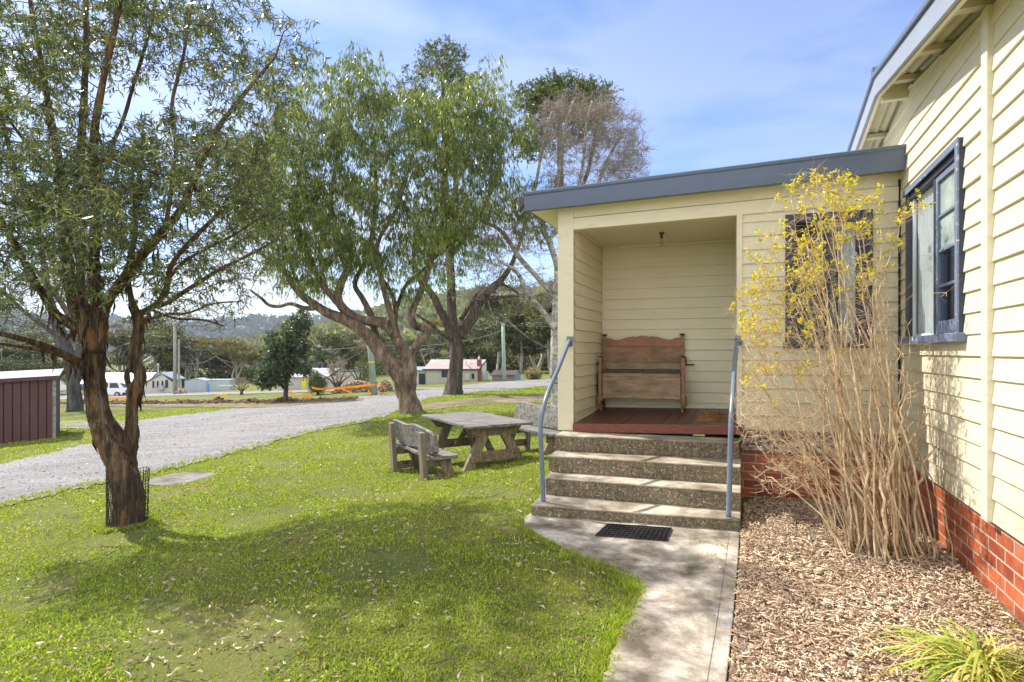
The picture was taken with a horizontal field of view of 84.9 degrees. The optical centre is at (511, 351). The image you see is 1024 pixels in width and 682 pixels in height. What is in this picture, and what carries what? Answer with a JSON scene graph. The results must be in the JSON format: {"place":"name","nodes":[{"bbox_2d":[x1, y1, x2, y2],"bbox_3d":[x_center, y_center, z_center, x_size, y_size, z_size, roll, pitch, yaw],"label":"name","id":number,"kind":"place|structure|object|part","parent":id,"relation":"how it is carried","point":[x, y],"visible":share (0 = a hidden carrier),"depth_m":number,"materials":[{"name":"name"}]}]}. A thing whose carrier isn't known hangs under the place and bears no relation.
{"place":"outdoors","nodes":[
{"label":"outdoors","id":0,"kind":"place"},
{"bbox_2d":[60,419,142,429],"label":"side track","id":1,"kind":"structure","parent":0,"point":[76,424],"depth_m":22.40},
{"bbox_2d":[13,323,318,359],"bbox_3d":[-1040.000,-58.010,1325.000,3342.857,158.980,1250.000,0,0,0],"label":"hill","id":2,"kind":"structure","parent":0,"point":[248,331],"depth_m":817.36,"materials":[{"name":"green plant"}]},
{"bbox_2d":[0,308,353,355],"bbox_3d":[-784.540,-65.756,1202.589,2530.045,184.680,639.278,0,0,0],"label":"hill forest","id":3,"kind":"object","parent":2,"relation":"on","point":[259,323],"visible":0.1,"depth_m":1245.65,"materials":[{"name":"green plant"}]},
{"bbox_2d":[60,396,357,404],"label":"dug earth","id":4,"kind":"structure","parent":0,"point":[217,400],"depth_m":33.10,"materials":[{"name":"brown soil"}]},
{"bbox_2d":[60,387,444,398],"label":"road","id":5,"kind":"structure","parent":0,"point":[195,393],"depth_m":50.64,"materials":[{"name":"grey asphalt"}]},
{"bbox_2d":[60,381,66,393],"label":"car","id":6,"kind":"object","parent":5,"relation":"on","point":[62,386],"visible":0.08,"depth_m":73.48,"materials":[{"name":"metal"}]},
{"bbox_2d":[107,381,126,395],"bbox_3d":[-43.307,4.007,60.035,4.242,1.663,1.100,0,0,-7],"label":"van","id":7,"kind":"object","parent":5,"relation":"on","point":[116,388],"visible":0.36,"depth_m":59.74,"materials":[{"name":"metal"}]},
{"bbox_3d":[-43.532,3.601,59.608,3.238,0.510,0.079,0,0,-7],"label":"window","id":8,"kind":"part","parent":7,"relation":"part of","materials":[{"name":"grey glass"}]},
{"bbox_2d":[0,379,550,505],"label":"gravel road","id":9,"kind":"structure","parent":0,"point":[18,485],"depth_m":15.70,"materials":[{"name":"grey gravel"}]},
{"bbox_2d":[301,343,512,363],"bbox_3d":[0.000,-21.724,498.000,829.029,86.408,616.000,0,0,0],"label":"hill","id":10,"kind":"structure","parent":0,"point":[361,355],"depth_m":284.33,"materials":[{"name":"green plant"}]},
{"bbox_2d":[221,285,551,369],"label":"hill forest","id":11,"kind":"object","parent":10,"relation":"on","point":[407,331],"visible":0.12,"depth_m":412.30,"materials":[{"name":"green plant"}]},
{"bbox_2d":[0,358,902,681],"bbox_3d":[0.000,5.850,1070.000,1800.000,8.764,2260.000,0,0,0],"label":"ground","id":12,"kind":"structure","parent":0,"point":[218,660],"depth_m":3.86,"materials":[{"name":"green plant"}]},
{"bbox_2d":[0,331,33,360],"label":"background gum","id":13,"kind":"object","parent":12,"relation":"on","point":[3,351],"visible":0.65,"depth_m":83.81,"materials":[{"name":"green plant"}]},
{"bbox_2d":[0,348,39,371],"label":"background gum","id":14,"kind":"object","parent":12,"relation":"on","point":[6,362],"visible":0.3,"depth_m":78.40,"materials":[{"name":"green plant"}]},
{"bbox_2d":[2,325,46,360],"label":"background gum","id":15,"kind":"object","parent":12,"relation":"on","point":[34,334],"visible":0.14,"depth_m":88.66,"materials":[{"name":"green plant"}]},
{"bbox_2d":[0,369,63,442],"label":"timber shed","id":16,"kind":"structure","parent":12,"relation":"on","point":[29,405],"depth_m":17.32,"materials":[{"name":"dark red painted timber boards"},{"name":"pale iron roofing"}]},
{"bbox_2d":[1,334,75,374],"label":"background gum","id":17,"kind":"object","parent":12,"relation":"on","point":[27,352],"visible":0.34,"depth_m":82.50,"materials":[{"name":"green plant"}]},
{"bbox_2d":[0,225,110,411],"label":"dark trunk tree","id":18,"kind":"object","parent":12,"relation":"on","point":[74,402],"visible":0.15,"depth_m":33.04,"materials":[{"name":"green plant"}]},
{"bbox_2d":[48,330,179,372],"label":"background gum","id":19,"kind":"object","parent":12,"relation":"on","point":[120,354],"visible":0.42,"depth_m":87.17,"materials":[{"name":"green plant"}]},
{"bbox_2d":[106,467,149,527],"bbox_3d":[-4.572,1.756,6.677,0.422,0.708,0.375,0,0,0],"label":"tree guard","id":20,"kind":"object","parent":12,"relation":"on","point":[110,506],"visible":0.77,"depth_m":6.57,"materials":[{"name":"black metal"}]},
{"bbox_2d":[108,322,147,372],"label":"bare background tree","id":21,"kind":"object","parent":12,"relation":"on","point":[116,326],"visible":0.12,"depth_m":93.91,"materials":[{"name":"grey plant"}]},
{"bbox_2d":[80,363,185,395],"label":"white house","id":22,"kind":"structure","parent":12,"relation":"on","point":[161,382],"depth_m":63.28,"materials":[{"name":"white painted weatherboard"},{"name":"pale grey iron"},{"name":"window glass"}]},
{"bbox_2d":[108,306,206,372],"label":"background gum","id":23,"kind":"object","parent":12,"relation":"on","point":[160,333],"visible":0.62,"depth_m":88.47,"materials":[{"name":"green plant"}]},
{"bbox_2d":[0,0,331,527],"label":"gum tree","id":24,"kind":"object","parent":12,"relation":"on","point":[88,169],"visible":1,"depth_m":6.29,"materials":[{"name":"green plant"}]},
{"bbox_2d":[173,320,179,393],"bbox_3d":[-34.175,0.666,57.052,0.687,7.852,0.357,0,0,0],"label":"power pole","id":25,"kind":"object","parent":12,"relation":"on","point":[174,359],"visible":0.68,"depth_m":56.95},
{"bbox_2d":[145,346,208,374],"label":"background gum","id":26,"kind":"object","parent":12,"relation":"on","point":[167,366],"visible":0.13,"depth_m":97.70,"materials":[{"name":"green plant"}]},
{"bbox_2d":[147,472,214,485],"bbox_3d":[-5.516,2.147,9.371,1.000,0.073,1.000,0,0,0],"label":"stone disc","id":27,"kind":"object","parent":12,"relation":"on","point":[174,478],"visible":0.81,"depth_m":9.32,"materials":[{"name":"stone"}]},
{"bbox_2d":[174,389,187,393],"bbox_3d":[-33.035,3.992,55.877,1.418,0.664,0.768,0,0,0],"label":"log pile","id":28,"kind":"object","parent":12,"relation":"on","point":[180,391],"visible":0.94,"depth_m":55.65,"materials":[{"name":"brown wood"}]},
{"bbox_2d":[158,334,238,380],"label":"background gum","id":29,"kind":"object","parent":12,"relation":"on","point":[169,356],"visible":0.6,"depth_m":91.17,"materials":[{"name":"green plant"}]},
{"bbox_2d":[187,341,229,378],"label":"background gum","id":30,"kind":"object","parent":12,"relation":"on","point":[210,355],"visible":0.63,"depth_m":99.35,"materials":[{"name":"green plant"}]},
{"bbox_2d":[185,377,234,392],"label":"iron shed","id":31,"kind":"structure","parent":12,"relation":"on","point":[196,385],"depth_m":59.54,"materials":[{"name":"white metal"}]},
{"bbox_2d":[60,398,363,407],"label":"trench soil","id":32,"kind":"structure","parent":12,"relation":"on","point":[258,405],"depth_m":30.10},
{"bbox_2d":[200,335,247,378],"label":"background gum","id":33,"kind":"object","parent":12,"relation":"on","point":[218,362],"visible":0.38,"depth_m":101.91,"materials":[{"name":"green plant"}]},
{"bbox_2d":[218,385,232,391],"bbox_3d":[-29.191,3.688,56.386,2.169,0.676,0.043,0,0,0],"label":"fence","id":34,"kind":"object","parent":12,"relation":"on","point":[225,387],"visible":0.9,"depth_m":56.36,"materials":[{"name":"metal"}]},
{"bbox_2d":[193,335,262,382],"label":"background gum","id":35,"kind":"object","parent":12,"relation":"on","point":[249,354],"visible":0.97,"depth_m":90.40,"materials":[{"name":"green plant"}]},
{"bbox_2d":[233,376,249,394],"bbox_3d":[-21.488,2.688,44.370,1.504,1.736,2.076,0,0,-21],"label":"pruned shrub","id":36,"kind":"object","parent":12,"relation":"on","point":[241,390],"visible":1,"depth_m":44.37,"materials":[{"name":"brown plant"}]},
{"bbox_2d":[247,344,263,378],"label":"bare background tree","id":37,"kind":"object","parent":12,"relation":"on","point":[257,361],"visible":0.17,"depth_m":100.22,"materials":[{"name":"grey plant"}]},
{"bbox_2d":[251,309,330,401],"bbox_3d":[-11.995,0.239,30.668,4.582,5.383,2.595,0,0,0],"label":"round tree","id":38,"kind":"object","parent":12,"relation":"on","point":[278,366],"visible":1,"depth_m":30.19,"materials":[{"name":"green plant"}]},
{"bbox_2d":[60,348,550,389],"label":"scrub","id":39,"kind":"object","parent":12,"relation":"on","point":[512,362],"visible":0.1,"depth_m":97.11,"materials":[{"name":"green plant"}]},
{"bbox_2d":[307,368,328,394],"bbox_3d":[-13.050,2.093,37.478,1.587,2.121,2.068,0,0,0],"label":"bushy shrub","id":40,"kind":"object","parent":12,"relation":"on","point":[317,377],"visible":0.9,"depth_m":37.19,"materials":[{"name":"green plant"}]},
{"bbox_2d":[277,363,362,389],"bbox_3d":[-17.355,2.277,50.616,7.354,2.562,2.301,0,0,2],"label":"yellow door house","id":41,"kind":"structure","parent":12,"relation":"on","point":[299,383],"depth_m":49.71,"materials":[{"name":"metal"}]},
{"bbox_2d":[302,378,305,388],"bbox_3d":[-18.448,2.894,49.706,0.403,1.139,0.062,0,0,2],"label":"door","id":42,"kind":"structure","parent":41,"relation":"in","point":[303,382],"depth_m":49.67,"materials":[{"name":"yellow paint"}]},
{"bbox_2d":[291,329,362,365],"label":"background gum","id":43,"kind":"object","parent":12,"relation":"on","point":[337,342],"visible":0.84,"depth_m":80.70,"materials":[{"name":"green plant"}]},
{"bbox_2d":[294,332,366,367],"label":"background gum","id":44,"kind":"object","parent":12,"relation":"on","point":[314,342],"visible":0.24,"depth_m":87.79,"materials":[{"name":"green plant"}]},
{"bbox_2d":[322,354,352,386],"bbox_3d":[-12.232,1.575,38.968,2.308,2.792,1.890,0,0,0],"label":"twiggy shrub","id":45,"kind":"object","parent":12,"relation":"on","point":[338,383],"visible":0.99,"depth_m":38.91,"materials":[{"name":"green plant"}]},
{"bbox_2d":[316,330,366,369],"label":"background gum","id":46,"kind":"object","parent":12,"relation":"on","point":[357,357],"visible":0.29,"depth_m":89.83,"materials":[{"name":"green plant"}]},
{"bbox_2d":[331,380,370,392],"bbox_3d":[-10.504,2.388,38.031,3.602,0.952,1.162,0,0,0],"label":"firewood heap","id":47,"kind":"object","parent":12,"relation":"on","point":[358,389],"visible":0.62,"depth_m":37.61,"materials":[{"name":"brown wood"}]},
{"bbox_2d":[339,347,380,383],"bbox_3d":[-10.803,1.226,40.300,2.970,3.435,2.384,0,0,-38],"label":"weedy shrub","id":48,"kind":"object","parent":12,"relation":"on","point":[364,372],"visible":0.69,"depth_m":40.57,"materials":[{"name":"green plant"}]},
{"bbox_2d":[364,314,377,395],"bbox_3d":[-8.177,0.337,32.553,0.787,5.043,0.380,0,0,0],"label":"power pole","id":49,"kind":"object","parent":12,"relation":"on","point":[372,371],"visible":0.65,"depth_m":32.41,"materials":[{"name":"green wood"}]},
{"bbox_2d":[312,384,377,389],"bbox_3d":[-9.686,2.038,32.395,3.896,0.386,0.111,0,0,4],"label":"barrier tape","id":50,"kind":"object","parent":49,"relation":"attached to","point":[346,387],"visible":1,"depth_m":32.36,"materials":[{"name":"orange plastic"}]},
{"bbox_2d":[1,422,745,681],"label":"fallen leaves","id":51,"kind":"object","parent":12,"relation":"on","point":[309,565],"visible":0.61,"depth_m":3.87,"materials":[{"name":"brown plant"}]},
{"bbox_2d":[359,338,392,375],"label":"bare background tree","id":52,"kind":"object","parent":12,"relation":"on","point":[363,343],"visible":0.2,"depth_m":95.54,"materials":[{"name":"grey plant"}]},
{"bbox_2d":[360,327,405,375],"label":"background gum","id":53,"kind":"object","parent":12,"relation":"on","point":[385,341],"visible":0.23,"depth_m":89.18,"materials":[{"name":"green plant"}]},
{"bbox_2d":[212,41,555,414],"bbox_3d":[-4.125,-4.302,19.240,12.147,13.734,6.777,0,0,0],"label":"gum tree","id":54,"kind":"object","parent":12,"relation":"on","point":[318,218],"visible":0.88,"depth_m":18.94,"materials":[{"name":"green plant"}]},
{"bbox_2d":[377,379,394,391],"bbox_3d":[-8.333,2.260,36.818,1.432,0.936,0.581,0,0,0],"label":"firewood heap","id":55,"kind":"object","parent":12,"relation":"on","point":[387,384],"visible":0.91,"depth_m":36.66,"materials":[{"name":"brown wood"}]},
{"bbox_2d":[392,337,437,366],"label":"background gum","id":56,"kind":"object","parent":12,"relation":"on","point":[409,342],"visible":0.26,"depth_m":86.16,"materials":[{"name":"green plant"}]},
{"bbox_2d":[388,419,458,480],"bbox_3d":[-1.421,1.560,8.781,0.600,0.915,1.720,0,0,-31],"label":"garden bench","id":57,"kind":"object","parent":12,"relation":"on","point":[418,444],"visible":0.86,"depth_m":8.49,"materials":[{"name":"grey wood"}]},
{"bbox_2d":[417,328,447,365],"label":"background gum","id":58,"kind":"object","parent":12,"relation":"on","point":[432,342],"visible":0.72,"depth_m":83.62,"materials":[{"name":"green plant"}]},
{"bbox_2d":[378,33,501,267],"bbox_3d":[-4.597,-8.604,35.067,8.025,22.887,4.667,0,0,0],"label":"tall gum","id":59,"kind":"object","parent":12,"relation":"on","point":[447,64],"visible":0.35,"depth_m":34.42,"materials":[{"name":"green plant"}]},
{"bbox_2d":[424,318,459,351],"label":"background gum","id":60,"kind":"object","parent":12,"relation":"on","point":[436,322],"visible":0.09,"depth_m":78.67,"materials":[{"name":"green plant"}]},
{"bbox_2d":[417,356,488,384],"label":"red roof house","id":61,"kind":"structure","parent":12,"relation":"on","point":[433,371],"depth_m":45.79,"materials":[{"name":"paint"}]},
{"bbox_2d":[419,373,424,383],"bbox_3d":[-7.349,2.216,45.749,0.521,0.869,0.039,0,0,-3],"label":"door","id":62,"kind":"structure","parent":61,"relation":"in","point":[421,375],"depth_m":45.73,"materials":[{"name":"grey wood"}]},
{"bbox_2d":[442,370,447,376],"bbox_3d":[-5.432,1.781,45.679,0.608,0.608,0.057,0,0,-3],"label":"window","id":63,"kind":"structure","parent":61,"relation":"in","point":[444,372],"depth_m":45.65,"materials":[{"name":"grey glass"}]},
{"bbox_2d":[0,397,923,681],"bbox_3d":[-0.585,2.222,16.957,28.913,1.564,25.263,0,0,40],"label":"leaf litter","id":64,"kind":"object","parent":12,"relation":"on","point":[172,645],"visible":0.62,"depth_m":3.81,"materials":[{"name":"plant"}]},
{"bbox_2d":[393,107,532,395],"bbox_3d":[-2.469,-5.262,29.191,7.733,15.326,5.480,0,0,-11],"label":"furrowed tree","id":65,"kind":"object","parent":12,"relation":"on","point":[455,334],"visible":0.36,"depth_m":28.91,"materials":[{"name":"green plant"}]},
{"bbox_2d":[437,320,501,358],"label":"background gum","id":66,"kind":"object","parent":12,"relation":"on","point":[477,331],"visible":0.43,"depth_m":73.96,"materials":[{"name":"green plant"}]},
{"bbox_2d":[422,411,532,471],"bbox_3d":[-0.620,1.537,9.220,1.129,0.899,1.860,0,0,-31],"label":"picnic table","id":67,"kind":"object","parent":12,"relation":"on","point":[479,428],"visible":0.91,"depth_m":8.76,"materials":[{"name":"wood"}]},
{"bbox_2d":[422,395,550,409],"bbox_3d":[-0.743,2.089,23.821,6.180,0.195,6.973,0,0,0],"label":"bare soil strip","id":68,"kind":"object","parent":12,"relation":"on","point":[495,399],"visible":0.8,"depth_m":23.61,"materials":[{"name":"brown soil"}]},
{"bbox_2d":[470,275,530,369],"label":"background gum","id":69,"kind":"object","parent":12,"relation":"on","point":[489,309],"visible":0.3,"depth_m":70.03,"materials":[{"name":"green plant"}]},
{"bbox_2d":[501,323,505,381],"bbox_3d":[-0.647,0.206,43.380,0.424,4.823,0.299,0,0,0],"label":"power pole","id":70,"kind":"object","parent":12,"relation":"on","point":[503,353],"visible":0.89,"depth_m":43.27,"materials":[{"name":"wood"}]},
{"bbox_2d":[385,331,499,345],"bbox_3d":[-4.422,-1.008,37.970,0.020,1.335,13.136,0,0,34],"label":"power line","id":71,"kind":"object","parent":70,"relation":"attached to","point":[447,343],"visible":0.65,"depth_m":37.40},
{"bbox_2d":[489,370,520,380],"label":"plank shed","id":72,"kind":"structure","parent":12,"relation":"on","point":[511,375],"depth_m":44.57,"materials":[{"name":"grey wood"}]},
{"bbox_2d":[515,372,520,380],"bbox_3d":[0.482,1.988,44.860,0.027,0.846,0.724,0,0,39],"label":"door","id":73,"kind":"structure","parent":72,"relation":"in","point":[518,376],"depth_m":44.87,"materials":[{"name":"blue paint"}]},
{"bbox_2d":[459,280,552,369],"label":"bare background tree","id":74,"kind":"object","parent":12,"relation":"on","point":[540,361],"visible":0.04,"depth_m":72.93,"materials":[{"name":"grey plant"}]},
{"bbox_2d":[477,297,550,372],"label":"background gum","id":75,"kind":"object","parent":12,"relation":"on","point":[519,344],"visible":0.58,"depth_m":65.49,"materials":[{"name":"green plant"}]},
{"bbox_2d":[500,288,552,373],"bbox_3d":[4.397,-2.813,64.224,8.498,11.320,14.734,0,0,43],"label":"background gum","id":76,"kind":"object","parent":12,"relation":"on","point":[533,315],"visible":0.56,"depth_m":61.10,"materials":[{"name":"green plant"}]},
{"bbox_2d":[523,365,543,379],"bbox_3d":[1.780,1.843,46.927,2.029,1.545,2.096,0,0,38],"label":"tussock","id":77,"kind":"object","parent":12,"relation":"on","point":[532,373],"visible":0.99,"depth_m":46.73,"materials":[{"name":"yellow plant"}]},
{"bbox_2d":[503,401,572,454],"bbox_3d":[0.420,1.417,9.859,0.602,0.974,1.720,0,0,-31],"label":"garden bench","id":78,"kind":"object","parent":12,"relation":"on","point":[527,411],"visible":0.41,"depth_m":9.95,"materials":[{"name":"grey wood"}]},
{"bbox_2d":[528,279,553,340],"bbox_3d":[9.766,-2.926,59.688,12.044,11.652,11.702,0,0,44],"label":"background gum","id":79,"kind":"object","parent":12,"relation":"on","point":[541,336],"visible":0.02,"depth_m":59.05,"materials":[{"name":"green plant"}]},
{"bbox_2d":[468,81,658,405],"bbox_3d":[1.801,-3.962,20.275,7.295,12.327,4.218,0,0,0],"label":"birch tree","id":80,"kind":"object","parent":12,"relation":"on","point":[566,114],"visible":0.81,"depth_m":19.91,"materials":[{"name":"brown plant"}]},
{"bbox_2d":[509,67,624,186],"bbox_3d":[2.541,-5.772,26.454,5.674,15.998,4.626,0,0,0],"label":"round gum","id":81,"kind":"object","parent":12,"relation":"on","point":[554,86],"visible":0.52,"depth_m":25.80,"materials":[{"name":"green plant"}]},
{"bbox_2d":[532,335,742,532],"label":"concrete steps","id":82,"kind":"structure","parent":12,"relation":"on","point":[680,480],"depth_m":5.23,"materials":[{"name":"concrete"}]},
{"bbox_2d":[518,0,1023,622],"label":"weatherboard house","id":83,"kind":"structure","parent":12,"relation":"on","point":[940,120],"depth_m":5.28,"materials":[{"name":"beige paint"}]},
{"bbox_2d":[597,333,693,411],"bbox_3d":[1.686,0.261,7.084,1.188,0.986,0.394,0,0,17],"label":"hall bench","id":84,"kind":"object","parent":83,"relation":"on","point":[621,359],"visible":0.98,"depth_m":7.08,"materials":[{"name":"brown wood"}]},
{"bbox_2d":[697,411,735,420],"bbox_3d":[2.311,0.727,6.287,0.404,0.060,0.663,0,0,23],"label":"coir doormat","id":85,"kind":"object","parent":83,"relation":"on","point":[709,416],"visible":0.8,"depth_m":6.25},
{"bbox_2d":[783,209,873,347],"bbox_3d":[3.098,-0.698,5.512,0.796,1.325,0.200,0,0,18],"label":"window","id":86,"kind":"structure","parent":83,"relation":"in","point":[846,251],"depth_m":5.50,"materials":[{"name":"glass"}]},
{"bbox_2d":[899,137,967,344],"bbox_3d":[3.329,-0.753,4.382,0.195,1.377,1.502,0,0,23],"label":"window","id":87,"kind":"structure","parent":83,"relation":"in","point":[939,231],"depth_m":4.29,"materials":[{"name":"glass"}]},
{"bbox_2d":[725,494,1023,681],"bbox_3d":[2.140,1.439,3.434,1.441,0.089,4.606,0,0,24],"label":"wood chips","id":88,"kind":"object","parent":12,"relation":"on","point":[828,601],"visible":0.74,"depth_m":3.22,"materials":[{"name":"brown wood"}]},
{"bbox_2d":[724,154,954,565],"bbox_3d":[2.547,-0.036,4.430,1.888,3.140,1.404,0,0,0],"label":"budding shrub","id":89,"kind":"object","parent":88,"relation":"on","point":[895,503],"visible":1,"depth_m":4.30,"materials":[{"name":"yellow plant"}]},
{"bbox_2d":[835,615,1023,681],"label":"strappy plant","id":90,"kind":"object","parent":88,"relation":"on","point":[965,659],"visible":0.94,"depth_m":2.55,"materials":[{"name":"green plant"}]},
{"bbox_2d":[0,0,924,321],"label":"sky","id":91,"kind":"structure","parent":0,"point":[716,83],"materials":[{"name":"blue"}]},
{"bbox_2d":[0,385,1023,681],"bbox_3d":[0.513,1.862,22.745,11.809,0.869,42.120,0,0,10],"label":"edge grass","id":92,"kind":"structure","parent":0,"point":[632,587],"depth_m":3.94,"materials":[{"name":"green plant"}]},
{"bbox_2d":[524,513,739,681],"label":"path","id":93,"kind":"structure","parent":0,"point":[681,576],"depth_m":3.38,"materials":[{"name":"concrete"}]},
{"bbox_2d":[595,523,671,540],"bbox_3d":[0.992,1.458,4.539,0.600,0.013,0.326,0,0,13],"label":"rubber doormat","id":94,"kind":"object","parent":93,"relation":"on","point":[623,531],"visible":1,"depth_m":4.52,"materials":[{"name":"black rubber"}]},
{"bbox_2d":[707,537,728,681],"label":"path joint","id":95,"kind":"object","parent":93,"relation":"on","point":[717,615],"visible":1,"depth_m":3.08,"materials":[{"name":"grey concrete"}]}
]}

